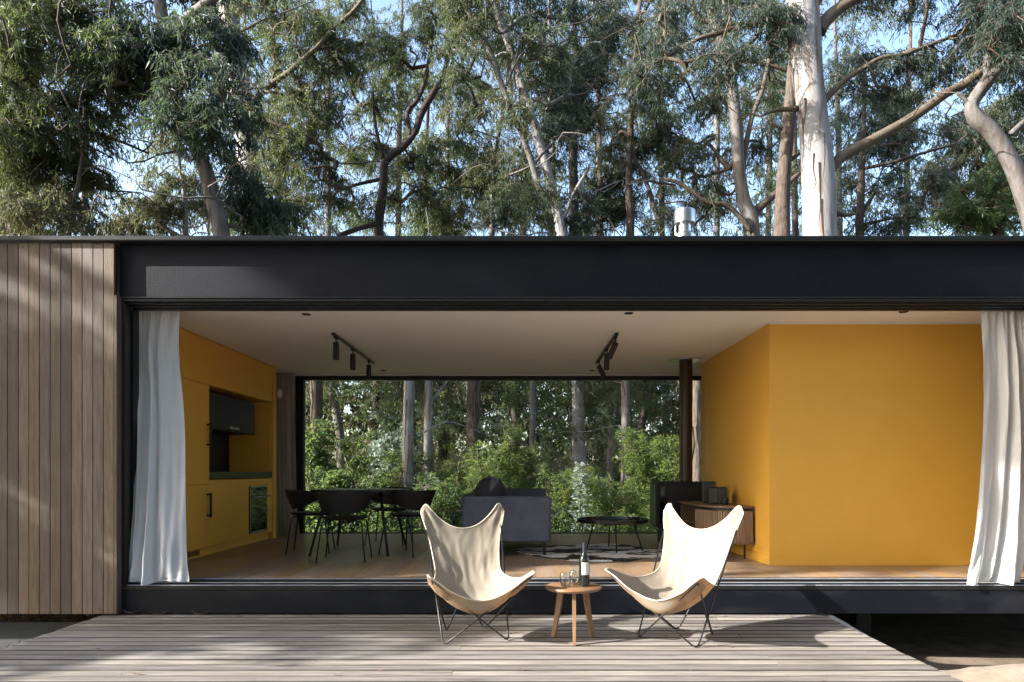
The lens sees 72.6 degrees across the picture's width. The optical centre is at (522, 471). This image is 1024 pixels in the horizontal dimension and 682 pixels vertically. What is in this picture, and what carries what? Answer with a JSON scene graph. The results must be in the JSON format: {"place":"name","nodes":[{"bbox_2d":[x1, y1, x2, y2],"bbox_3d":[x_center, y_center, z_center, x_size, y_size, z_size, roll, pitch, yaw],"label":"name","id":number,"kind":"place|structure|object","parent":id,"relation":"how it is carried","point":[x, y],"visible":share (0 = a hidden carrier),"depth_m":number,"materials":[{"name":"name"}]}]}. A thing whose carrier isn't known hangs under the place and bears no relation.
{"place":"outdoors","nodes":[
{"label":"outdoors","id":0,"kind":"place"},
{"bbox_2d":[18,614,868,680],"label":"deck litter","id":1,"kind":"object","parent":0,"point":[463,615],"visible":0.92,"depth_m":5.67,"materials":[{"name":"brown plant"}]},
{"bbox_2d":[0,477,1023,669],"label":"ground","id":2,"kind":"structure","parent":0,"point":[948,641],"depth_m":7.11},
{"bbox_2d":[0,622,78,649],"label":"concrete slab","id":3,"kind":"structure","parent":2,"relation":"on","point":[13,633],"depth_m":6.63,"materials":[{"name":"grey concrete"}]},
{"bbox_2d":[0,70,148,235],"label":"gum tree","id":4,"kind":"object","parent":2,"relation":"on","point":[74,219],"visible":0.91,"depth_m":12.36,"materials":[{"name":"green plant"}]},
{"bbox_2d":[0,0,185,235],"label":"gum tree","id":5,"kind":"object","parent":2,"relation":"on","point":[35,153],"visible":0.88,"depth_m":12.62,"materials":[{"name":"green plant"}]},
{"bbox_2d":[0,613,214,647],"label":"leaf litter","id":6,"kind":"object","parent":2,"relation":"on","point":[80,618],"visible":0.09,"depth_m":7.61,"materials":[{"name":"brown plant"}]},
{"bbox_2d":[87,70,263,235],"bbox_3d":[-7.731,-3.340,15.064,3.292,10.481,3.044,0,0,-37],"label":"gum tree","id":7,"kind":"object","parent":2,"relation":"on","point":[162,208],"visible":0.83,"depth_m":14.93,"materials":[{"name":"green plant"}]},
{"bbox_2d":[55,0,317,235],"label":"gum tree","id":8,"kind":"object","parent":2,"relation":"on","point":[176,69],"visible":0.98,"depth_m":12.77,"materials":[{"name":"green plant"}]},
{"bbox_2d":[207,2,310,235],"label":"gum tree","id":9,"kind":"object","parent":2,"relation":"on","point":[231,229],"visible":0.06,"depth_m":25.41,"materials":[{"name":"green plant"}]},
{"bbox_2d":[258,0,328,235],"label":"gum tree","id":10,"kind":"object","parent":2,"relation":"on","point":[262,164],"visible":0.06,"depth_m":25.76,"materials":[{"name":"green plant"}]},
{"bbox_2d":[211,0,399,235],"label":"gum tree","id":11,"kind":"object","parent":2,"relation":"on","point":[318,113],"visible":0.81,"depth_m":16.48,"materials":[{"name":"green plant"}]},
{"bbox_2d":[305,418,339,507],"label":"shrub","id":12,"kind":"object","parent":2,"relation":"on","point":[319,456],"visible":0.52,"depth_m":14.54,"materials":[{"name":"green plant"}]},
{"bbox_2d":[305,381,350,488],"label":"gum tree","id":13,"kind":"object","parent":2,"relation":"on","point":[315,390],"visible":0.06,"depth_m":15.39,"materials":[{"name":"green plant"}]},
{"bbox_2d":[305,463,354,531],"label":"shrub","id":14,"kind":"object","parent":2,"relation":"on","point":[323,480],"visible":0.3,"depth_m":13.12,"materials":[{"name":"green plant"}]},
{"bbox_2d":[291,0,368,446],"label":"gum tree","id":15,"kind":"object","parent":2,"relation":"on","point":[330,228],"visible":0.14,"depth_m":29.87,"materials":[{"name":"green plant"}]},
{"bbox_2d":[305,381,373,473],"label":"gum tree","id":16,"kind":"object","parent":2,"relation":"on","point":[339,433],"visible":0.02,"depth_m":17.43,"materials":[{"name":"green plant"}]},
{"bbox_2d":[306,465,389,531],"bbox_3d":[-3.392,0.736,13.551,1.645,1.726,1.321,0,0,0],"label":"shrub","id":17,"kind":"object","parent":2,"relation":"on","point":[320,472],"visible":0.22,"depth_m":13.49,"materials":[{"name":"green plant"}]},
{"bbox_2d":[349,381,391,486],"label":"gum tree","id":18,"kind":"object","parent":2,"relation":"on","point":[375,399],"visible":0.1,"depth_m":19.92,"materials":[{"name":"green plant"}]},
{"bbox_2d":[352,503,417,531],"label":"shrub","id":19,"kind":"object","parent":2,"relation":"on","point":[389,521],"visible":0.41,"depth_m":12.98,"materials":[{"name":"green plant"}]},
{"bbox_2d":[334,0,437,425],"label":"gum tree","id":20,"kind":"object","parent":2,"relation":"on","point":[398,125],"visible":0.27,"depth_m":30.90,"materials":[{"name":"green plant"}]},
{"bbox_2d":[350,448,430,517],"bbox_3d":[-2.700,0.533,14.591,1.650,2.132,1.469,0,0,0],"label":"shrub","id":21,"kind":"object","parent":2,"relation":"on","point":[395,481],"visible":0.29,"depth_m":14.57,"materials":[{"name":"green plant"}]},
{"bbox_2d":[359,419,423,511],"bbox_3d":[-3.360,0.133,17.002,1.818,2.950,1.629,0,0,34],"label":"shrub","id":22,"kind":"object","parent":2,"relation":"on","point":[390,441],"visible":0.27,"depth_m":16.60,"materials":[{"name":"green plant"}]},
{"bbox_2d":[361,409,422,486],"bbox_3d":[-3.237,0.024,17.763,1.652,3.227,1.380,0,0,-28],"label":"shrub","id":23,"kind":"object","parent":2,"relation":"on","point":[371,466],"visible":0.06,"depth_m":17.53,"materials":[{"name":"green plant"}]},
{"bbox_2d":[315,0,512,518],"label":"gum tree","id":24,"kind":"object","parent":2,"relation":"on","point":[381,151],"visible":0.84,"depth_m":18.68,"materials":[{"name":"green plant"}]},
{"bbox_2d":[374,208,456,529],"bbox_3d":[-1.694,-1.391,14.763,2.466,6.582,5.088,0,0,-27],"label":"gum tree","id":25,"kind":"object","parent":2,"relation":"on","point":[427,436],"visible":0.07,"depth_m":14.92,"materials":[{"name":"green plant"}]},
{"bbox_2d":[371,381,486,531],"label":"gum tree","id":26,"kind":"object","parent":2,"relation":"on","point":[409,398],"visible":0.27,"depth_m":14.43,"materials":[{"name":"grey plant"}]},
{"bbox_2d":[349,53,517,470],"bbox_3d":[-2.682,-5.981,21.817,5.839,15.766,3.103,0,0,0],"label":"gum tree","id":27,"kind":"object","parent":2,"relation":"on","point":[434,146],"visible":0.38,"depth_m":21.67,"materials":[{"name":"green plant"}]},
{"bbox_2d":[411,491,461,531],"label":"shrub","id":28,"kind":"object","parent":2,"relation":"on","point":[450,518],"visible":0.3,"depth_m":12.97,"materials":[{"name":"green plant"}]},
{"bbox_2d":[389,0,484,454],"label":"gum tree","id":29,"kind":"object","parent":2,"relation":"on","point":[447,124],"visible":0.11,"depth_m":29.94,"materials":[{"name":"green plant"}]},
{"bbox_2d":[410,470,472,531],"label":"shrub","id":30,"kind":"object","parent":2,"relation":"on","point":[442,488],"visible":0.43,"depth_m":13.25,"materials":[{"name":"green plant"}]},
{"bbox_2d":[434,381,465,484],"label":"gum tree","id":31,"kind":"object","parent":2,"relation":"on","point":[444,453],"visible":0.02,"depth_m":18.88,"materials":[{"name":"green plant"}]},
{"bbox_2d":[420,431,484,526],"bbox_3d":[-1.528,0.332,15.244,1.483,2.557,1.626,0,0,0],"label":"shrub","id":32,"kind":"object","parent":2,"relation":"on","point":[455,468],"visible":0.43,"depth_m":15.18,"materials":[{"name":"green plant"}]},
{"bbox_2d":[435,381,524,486],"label":"gum tree","id":33,"kind":"object","parent":2,"relation":"on","point":[473,397],"visible":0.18,"depth_m":16.38,"materials":[{"name":"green plant"}]},
{"bbox_2d":[305,509,656,531],"bbox_3d":[0.002,1.170,15.053,18.170,1.103,8.120,0,0,0],"label":"ground cover","id":34,"kind":"object","parent":2,"relation":"on","point":[569,530],"visible":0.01,"depth_m":12.13,"materials":[{"name":"green plant"}]},
{"bbox_2d":[0,615,962,681],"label":"deck","id":35,"kind":"structure","parent":2,"relation":"on","point":[212,648],"depth_m":4.66,"materials":[{"name":"grey wood"}]},
{"bbox_2d":[420,503,534,643],"bbox_3d":[-0.367,0.721,5.070,0.741,0.952,0.810,0,0,-15],"label":"butterfly chair","id":36,"kind":"object","parent":35,"relation":"on","point":[470,576],"visible":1,"depth_m":5.25,"materials":[{"name":"beige fabric"}]},
{"bbox_2d":[545,581,601,645],"bbox_3d":[0.366,1.008,4.980,0.402,0.385,0.402,0,0,0],"label":"side table","id":37,"kind":"object","parent":35,"relation":"on","point":[561,591],"visible":0.94,"depth_m":4.99,"materials":[{"name":"brown wood"}]},
{"bbox_2d":[579,543,589,586],"bbox_3d":[0.443,0.660,4.964,0.075,0.310,0.076,0,0,0],"label":"wine bottle","id":38,"kind":"object","parent":37,"relation":"on","point":[584,570],"visible":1,"depth_m":4.94,"materials":[{"name":"green glass"}]},
{"bbox_2d":[605,503,743,646],"bbox_3d":[1.126,0.721,5.021,0.740,0.952,0.810,0,0,41],"label":"butterfly chair","id":39,"kind":"object","parent":35,"relation":"on","point":[685,575],"visible":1,"depth_m":5.14,"materials":[{"name":"beige fabric"}]},
{"bbox_2d":[427,5,545,456],"bbox_3d":[-1.084,-6.214,21.213,3.506,16.238,3.040,0,0,16],"label":"gum tree","id":40,"kind":"object","parent":2,"relation":"on","point":[460,92],"visible":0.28,"depth_m":21.04,"materials":[{"name":"green plant"}]},
{"bbox_2d":[456,439,519,507],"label":"shrub","id":41,"kind":"object","parent":2,"relation":"on","point":[477,470],"visible":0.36,"depth_m":13.64,"materials":[{"name":"green plant"}]},
{"bbox_2d":[305,381,678,515],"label":"undergrowth","id":42,"kind":"object","parent":2,"relation":"on","point":[598,422],"visible":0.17,"depth_m":17.62,"materials":[{"name":"green plant"}]},
{"bbox_2d":[481,381,525,486],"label":"gum tree","id":43,"kind":"object","parent":2,"relation":"on","point":[514,414],"visible":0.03,"depth_m":19.92,"materials":[{"name":"green plant"}]},
{"bbox_2d":[418,0,597,487],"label":"gum tree","id":44,"kind":"object","parent":2,"relation":"on","point":[475,25],"visible":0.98,"depth_m":15.94,"materials":[{"name":"green plant"}]},
{"bbox_2d":[0,0,1023,510],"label":"wood","id":45,"kind":"object","parent":2,"relation":"on","point":[565,421],"depth_m":27.61,"materials":[{"name":"green plant"}]},
{"bbox_2d":[0,236,1023,636],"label":"house","id":46,"kind":"structure","parent":2,"relation":"on","point":[842,418],"depth_m":5.93,"materials":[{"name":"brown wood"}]},
{"bbox_2d":[128,311,188,585],"bbox_3d":[-3.119,-0.247,6.002,0.597,2.395,0.378,0,0,0],"label":"curtain","id":47,"kind":"object","parent":46,"relation":"hanging from","point":[158,550],"visible":0.98,"depth_m":6.03,"materials":[{"name":"fabric"}]},
{"bbox_2d":[179,327,275,559],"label":"kitchen cabinets","id":48,"kind":"object","parent":46,"relation":"on","point":[223,473],"visible":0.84,"depth_m":8.20,"materials":[{"name":"yellow wood"}]},
{"bbox_2d":[209,392,254,434],"bbox_3d":[-3.791,-0.700,8.488,0.518,0.420,1.525,0,0,0],"label":"range hood","id":49,"kind":"object","parent":48,"relation":"attached to","point":[230,416],"visible":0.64,"depth_m":8.53,"materials":[{"name":"black metal"}]},
{"bbox_2d":[249,485,270,533],"bbox_3d":[-3.693,0.486,9.160,0.553,0.602,0.600,0,0,0],"label":"oven","id":50,"kind":"object","parent":48,"relation":"in","point":[258,508],"visible":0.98,"depth_m":9.12,"materials":[{"name":"black metal"}]},
{"bbox_2d":[277,373,299,534],"bbox_3d":[-3.445,-0.267,10.263,0.348,2.387,0.132,0,0,0],"label":"curtain","id":51,"kind":"object","parent":46,"relation":"hanging from","point":[286,443],"visible":0.89,"depth_m":10.27,"materials":[{"name":"beige fabric"}]},
{"bbox_2d":[284,489,334,554],"bbox_3d":[-2.465,0.565,8.046,0.535,0.726,0.608,0,0,-8],"label":"dining chair","id":52,"kind":"object","parent":46,"relation":"on","point":[298,498],"visible":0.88,"depth_m":7.84,"materials":[{"name":"black plastic"}]},
{"bbox_2d":[314,492,373,562],"bbox_3d":[-1.858,0.565,7.275,0.608,0.726,0.535,0,0,-4],"label":"dining chair","id":53,"kind":"object","parent":46,"relation":"on","point":[342,502],"visible":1,"depth_m":7.09,"materials":[{"name":"black plastic"}]},
{"bbox_2d":[331,333,374,379],"bbox_3d":[-2.000,-1.337,8.360,0.064,0.269,2.000,0,0,0],"label":"track light","id":54,"kind":"object","parent":46,"relation":"attached to","point":[352,356],"visible":1,"depth_m":8.19,"materials":[{"name":"black metal"}]},
{"bbox_2d":[308,488,408,556],"bbox_3d":[-1.900,0.568,8.200,1.130,0.727,1.185,0,0,0],"label":"dining table","id":55,"kind":"object","parent":46,"relation":"on","point":[376,490],"visible":0.9,"depth_m":7.79,"materials":[{"name":"black"}]},
{"bbox_2d":[364,487,412,545],"bbox_3d":[-1.718,0.565,9.005,0.608,0.726,0.535,0,0,5],"label":"dining chair","id":56,"kind":"object","parent":46,"relation":"on","point":[386,499],"visible":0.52,"depth_m":9.14,"materials":[{"name":"black"}]},
{"bbox_2d":[378,490,435,557],"bbox_3d":[-1.248,0.565,7.828,0.535,0.726,0.608,0,0,28],"label":"dining chair","id":57,"kind":"object","parent":46,"relation":"on","point":[414,500],"visible":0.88,"depth_m":7.62,"materials":[{"name":"black"}]},
{"bbox_2d":[295,376,700,533],"bbox_3d":[-0.013,-0.255,10.545,6.823,2.384,0.090,0,0,0],"label":"window frame","id":58,"kind":"structure","parent":46,"relation":"in","point":[299,380],"depth_m":10.50,"materials":[{"name":"black metal"}]},
{"bbox_2d":[461,487,551,554],"bbox_3d":[-0.171,0.508,8.500,1.018,0.838,1.829,0,0,0],"label":"sofa","id":59,"kind":"object","parent":46,"relation":"on","point":[527,518],"visible":0.61,"depth_m":7.60,"materials":[{"name":"fabric"}]},
{"bbox_2d":[475,476,505,495],"bbox_3d":[-0.360,0.225,7.850,0.350,0.347,0.247,0,0,0],"label":"throw pillow","id":60,"kind":"object","parent":59,"relation":"on","point":[493,486],"visible":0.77,"depth_m":7.76,"materials":[{"name":"grey fabric"}]},
{"bbox_2d":[514,543,662,561],"bbox_3d":[0.857,0.921,8.065,1.712,0.010,1.674,0,0,-37],"label":"cowhide rug","id":61,"kind":"object","parent":46,"relation":"on","point":[603,552],"visible":0.9,"depth_m":7.95,"materials":[{"name":"black fur"}]},
{"bbox_2d":[577,516,648,552],"bbox_3d":[1.070,0.737,8.250,0.840,0.369,0.840,0,0,0],"label":"coffee table","id":62,"kind":"object","parent":61,"relation":"on","point":[610,520],"visible":0.97,"depth_m":8.11,"materials":[{"name":"black"}]},
{"bbox_2d":[595,333,618,378],"bbox_3d":[1.004,-1.337,8.360,0.141,0.270,1.999,0,0,3],"label":"track light","id":63,"kind":"object","parent":46,"relation":"attached to","point":[610,353],"visible":1,"depth_m":8.19,"materials":[{"name":"black metal"}]},
{"bbox_2d":[650,357,702,542],"bbox_3d":[2.041,-0.273,9.146,0.652,2.400,0.449,0,0,0],"label":"wood stove","id":64,"kind":"object","parent":46,"relation":"on","point":[685,487],"visible":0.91,"depth_m":9.07,"materials":[{"name":"black"}]},
{"bbox_2d":[660,486,664,523],"bbox_3d":[1.800,0.427,8.925,0.070,0.480,0.009,0,0,0],"label":"stove window","id":65,"kind":"structure","parent":64,"relation":"in","point":[662,488],"depth_m":8.92,"materials":[{"name":"black glass"}]},
{"bbox_2d":[674,207,695,235],"bbox_3d":[2.135,-2.700,9.150,0.360,1.484,0.360,0,0,0],"label":"roof vent","id":66,"kind":"object","parent":46,"relation":"on","point":[684,219],"visible":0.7,"depth_m":9.05,"materials":[{"name":"grey metal"}]},
{"bbox_2d":[678,501,753,558],"bbox_3d":[2.178,0.644,7.990,0.495,0.565,1.420,0,0,0],"label":"sideboard","id":67,"kind":"object","parent":46,"relation":"on","point":[698,514],"visible":0.62,"depth_m":7.46,"materials":[{"name":"brown wood"}]},
{"bbox_2d":[967,311,1023,584],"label":"curtain","id":68,"kind":"object","parent":46,"relation":"hanging from","point":[997,555],"visible":0.97,"depth_m":6.02,"materials":[{"name":"fabric"}]},
{"bbox_2d":[474,1,566,235],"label":"gum tree","id":69,"kind":"object","parent":2,"relation":"on","point":[523,231],"visible":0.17,"depth_m":28.00,"materials":[{"name":"green plant"}]},
{"bbox_2d":[487,422,554,490],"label":"shrub","id":70,"kind":"object","parent":2,"relation":"on","point":[523,470],"visible":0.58,"depth_m":14.66,"materials":[{"name":"green plant"}]},
{"bbox_2d":[501,0,596,491],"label":"gum tree","id":71,"kind":"object","parent":2,"relation":"on","point":[563,178],"visible":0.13,"depth_m":26.95,"materials":[{"name":"green plant"}]},
{"bbox_2d":[440,0,665,529],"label":"gum tree","id":72,"kind":"object","parent":2,"relation":"on","point":[575,228],"visible":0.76,"depth_m":17.27,"materials":[{"name":"green plant"}]},
{"bbox_2d":[551,500,577,531],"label":"shrub","id":73,"kind":"object","parent":2,"relation":"on","point":[556,519],"visible":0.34,"depth_m":13.21,"materials":[{"name":"green plant"}]},
{"bbox_2d":[531,464,599,531],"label":"shrub","id":74,"kind":"object","parent":2,"relation":"on","point":[560,498],"visible":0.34,"depth_m":13.67,"materials":[{"name":"green plant"}]},
{"bbox_2d":[567,462,595,531],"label":"sapling","id":75,"kind":"object","parent":2,"relation":"on","point":[582,467],"visible":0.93,"depth_m":12.88,"materials":[{"name":"green plant"}]},
{"bbox_2d":[549,462,616,522],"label":"bush","id":76,"kind":"object","parent":2,"relation":"on","point":[599,474],"visible":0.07,"depth_m":15.59,"materials":[{"name":"green plant"}]},
{"bbox_2d":[514,14,652,471],"bbox_3d":[2.181,-6.632,20.697,4.365,17.066,3.380,0,0,35],"label":"tree","id":77,"kind":"object","parent":2,"relation":"on","point":[618,210],"visible":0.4,"depth_m":20.39,"materials":[{"name":"green plant"}]},
{"bbox_2d":[566,472,645,531],"bbox_3d":[1.610,0.815,13.482,1.636,1.666,1.541,0,0,0],"label":"bamboo","id":78,"kind":"object","parent":2,"relation":"on","point":[597,508],"visible":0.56,"depth_m":13.20,"materials":[{"name":"green plant"}]},
{"bbox_2d":[567,222,652,512],"bbox_3d":[2.583,-2.206,17.268,3.432,8.219,2.738,0,0,16],"label":"gum tree","id":79,"kind":"object","parent":2,"relation":"on","point":[609,464],"visible":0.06,"depth_m":16.94,"materials":[{"name":"grey plant"}]},
{"bbox_2d":[548,219,673,531],"bbox_3d":[2.335,-1.826,15.481,2.698,7.452,2.791,0,0,45],"label":"gum tree","id":80,"kind":"object","parent":2,"relation":"on","point":[624,393],"visible":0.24,"depth_m":15.41,"materials":[{"name":"grey plant"}]},
{"bbox_2d":[571,0,658,498],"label":"gum tree","id":81,"kind":"object","parent":2,"relation":"on","point":[600,139],"visible":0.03,"depth_m":25.94,"materials":[{"name":"green plant"}]},
{"bbox_2d":[588,502,647,531],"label":"shrub","id":82,"kind":"object","parent":2,"relation":"on","point":[619,514],"visible":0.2,"depth_m":12.94,"materials":[{"name":"green plant"}]},
{"bbox_2d":[551,0,693,496],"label":"gum tree","id":83,"kind":"object","parent":2,"relation":"on","point":[627,166],"visible":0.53,"depth_m":19.16,"materials":[{"name":"green plant"}]},
{"bbox_2d":[584,381,660,531],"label":"gum tree","id":84,"kind":"object","parent":2,"relation":"on","point":[643,417],"visible":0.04,"depth_m":17.94,"materials":[{"name":"green plant"}]},
{"bbox_2d":[621,483,656,531],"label":"shrub","id":85,"kind":"object","parent":2,"relation":"on","point":[647,505],"visible":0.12,"depth_m":13.26,"materials":[{"name":"green plant"}]},
{"bbox_2d":[611,424,678,530],"bbox_3d":[2.772,0.291,14.727,1.889,2.610,1.425,0,0,0],"label":"shrub","id":86,"kind":"object","parent":2,"relation":"on","point":[643,476],"visible":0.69,"depth_m":14.51,"materials":[{"name":"green plant"}]},
{"bbox_2d":[616,0,702,433],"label":"gum tree","id":87,"kind":"object","parent":2,"relation":"on","point":[661,193],"visible":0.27,"depth_m":26.90,"materials":[{"name":"green plant"}]},
{"bbox_2d":[644,434,678,480],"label":"bush","id":88,"kind":"object","parent":2,"relation":"on","point":[674,469],"visible":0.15,"depth_m":14.11,"materials":[{"name":"green plant"}]},
{"bbox_2d":[657,381,700,480],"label":"gum tree","id":89,"kind":"object","parent":2,"relation":"on","point":[696,430],"visible":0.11,"depth_m":13.51,"materials":[{"name":"white plant"}]},
{"bbox_2d":[611,0,800,235],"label":"gum tree","id":90,"kind":"object","parent":2,"relation":"on","point":[750,212],"visible":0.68,"depth_m":17.98,"materials":[{"name":"green plant"}]},
{"bbox_2d":[677,0,771,235],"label":"gum tree","id":91,"kind":"object","parent":2,"relation":"on","point":[716,230],"visible":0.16,"depth_m":25.17,"materials":[{"name":"green plant"}]},
{"bbox_2d":[721,0,801,235],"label":"gum tree","id":92,"kind":"object","parent":2,"relation":"on","point":[768,225],"visible":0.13,"depth_m":27.87,"materials":[{"name":"green plant"}]},
{"bbox_2d":[746,0,799,235],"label":"tree","id":93,"kind":"object","parent":2,"relation":"on","point":[786,158],"visible":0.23,"depth_m":16.38,"materials":[{"name":"brown plant"}]},
{"bbox_2d":[744,0,856,235],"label":"gum tree","id":94,"kind":"object","parent":2,"relation":"on","point":[794,192],"visible":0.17,"depth_m":23.91,"materials":[{"name":"green plant"}]},
{"bbox_2d":[599,0,1023,235],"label":"gum tree","id":95,"kind":"object","parent":2,"relation":"on","point":[803,25],"visible":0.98,"depth_m":14.35,"materials":[{"name":"green plant"}]},
{"bbox_2d":[822,0,888,235],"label":"gum tree","id":96,"kind":"object","parent":2,"relation":"on","point":[838,149],"visible":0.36,"depth_m":28.78,"materials":[{"name":"green plant"}]},
{"bbox_2d":[850,0,947,235],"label":"gum tree","id":97,"kind":"object","parent":2,"relation":"on","point":[871,27],"visible":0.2,"depth_m":29.94,"materials":[{"name":"green plant"}]},
{"bbox_2d":[824,48,980,235],"bbox_3d":[11.404,-5.443,20.463,5.247,14.688,3.013,0,0,0],"label":"gum tree","id":98,"kind":"object","parent":2,"relation":"on","point":[895,146],"visible":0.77,"depth_m":20.07,"materials":[{"name":"green plant"}]},
{"bbox_2d":[859,83,1023,235],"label":"gum tree","id":99,"kind":"object","parent":2,"relation":"on","point":[964,154],"visible":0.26,"depth_m":25.57,"materials":[{"name":"green plant"}]},
{"bbox_2d":[914,118,1023,235],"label":"gum tree","id":100,"kind":"object","parent":2,"relation":"on","point":[993,211],"visible":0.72,"depth_m":15.78,"materials":[{"name":"green plant"}]},
{"bbox_2d":[915,0,1023,233],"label":"gum tree","id":101,"kind":"object","parent":2,"relation":"on","point":[990,131],"visible":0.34,"depth_m":13.98,"materials":[{"name":"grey plant"}]},
{"bbox_2d":[939,664,1023,681],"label":"sand","id":102,"kind":"structure","parent":2,"relation":"on","point":[1006,673],"depth_m":4.94,"materials":[{"name":"beige sand"}]},
{"bbox_2d":[1002,9,1023,235],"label":"gum tree","id":103,"kind":"object","parent":2,"relation":"on","point":[1014,218],"visible":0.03,"depth_m":27.78,"materials":[{"name":"green plant"}]},
{"bbox_2d":[2,0,1023,473],"label":"sky","id":104,"kind":"structure","parent":0,"point":[376,4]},
{"bbox_2d":[702,481,715,502],"bbox_3d":[2.187,0.237,8.158,0.150,0.250,0.084,0,0,0],"label":"speaker","id":105,"kind":"object","parent":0,"point":[706,485],"visible":0.67,"depth_m":8.12},
{"bbox_2d":[708,487,726,503],"bbox_3d":[2.209,0.267,7.882,0.200,0.190,0.119,0,0,20],"label":"speaker","id":106,"kind":"object","parent":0,"point":[716,495],"visible":0.91,"depth_m":7.83},
{"bbox_2d":[804,614,867,635],"bbox_3d":[2.610,1.275,5.910,0.130,0.220,1.389,0,0,-1],"label":"board","id":107,"kind":"object","parent":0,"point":[833,617],"visible":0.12,"depth_m":5.75,"materials":[{"name":"grey wood"}]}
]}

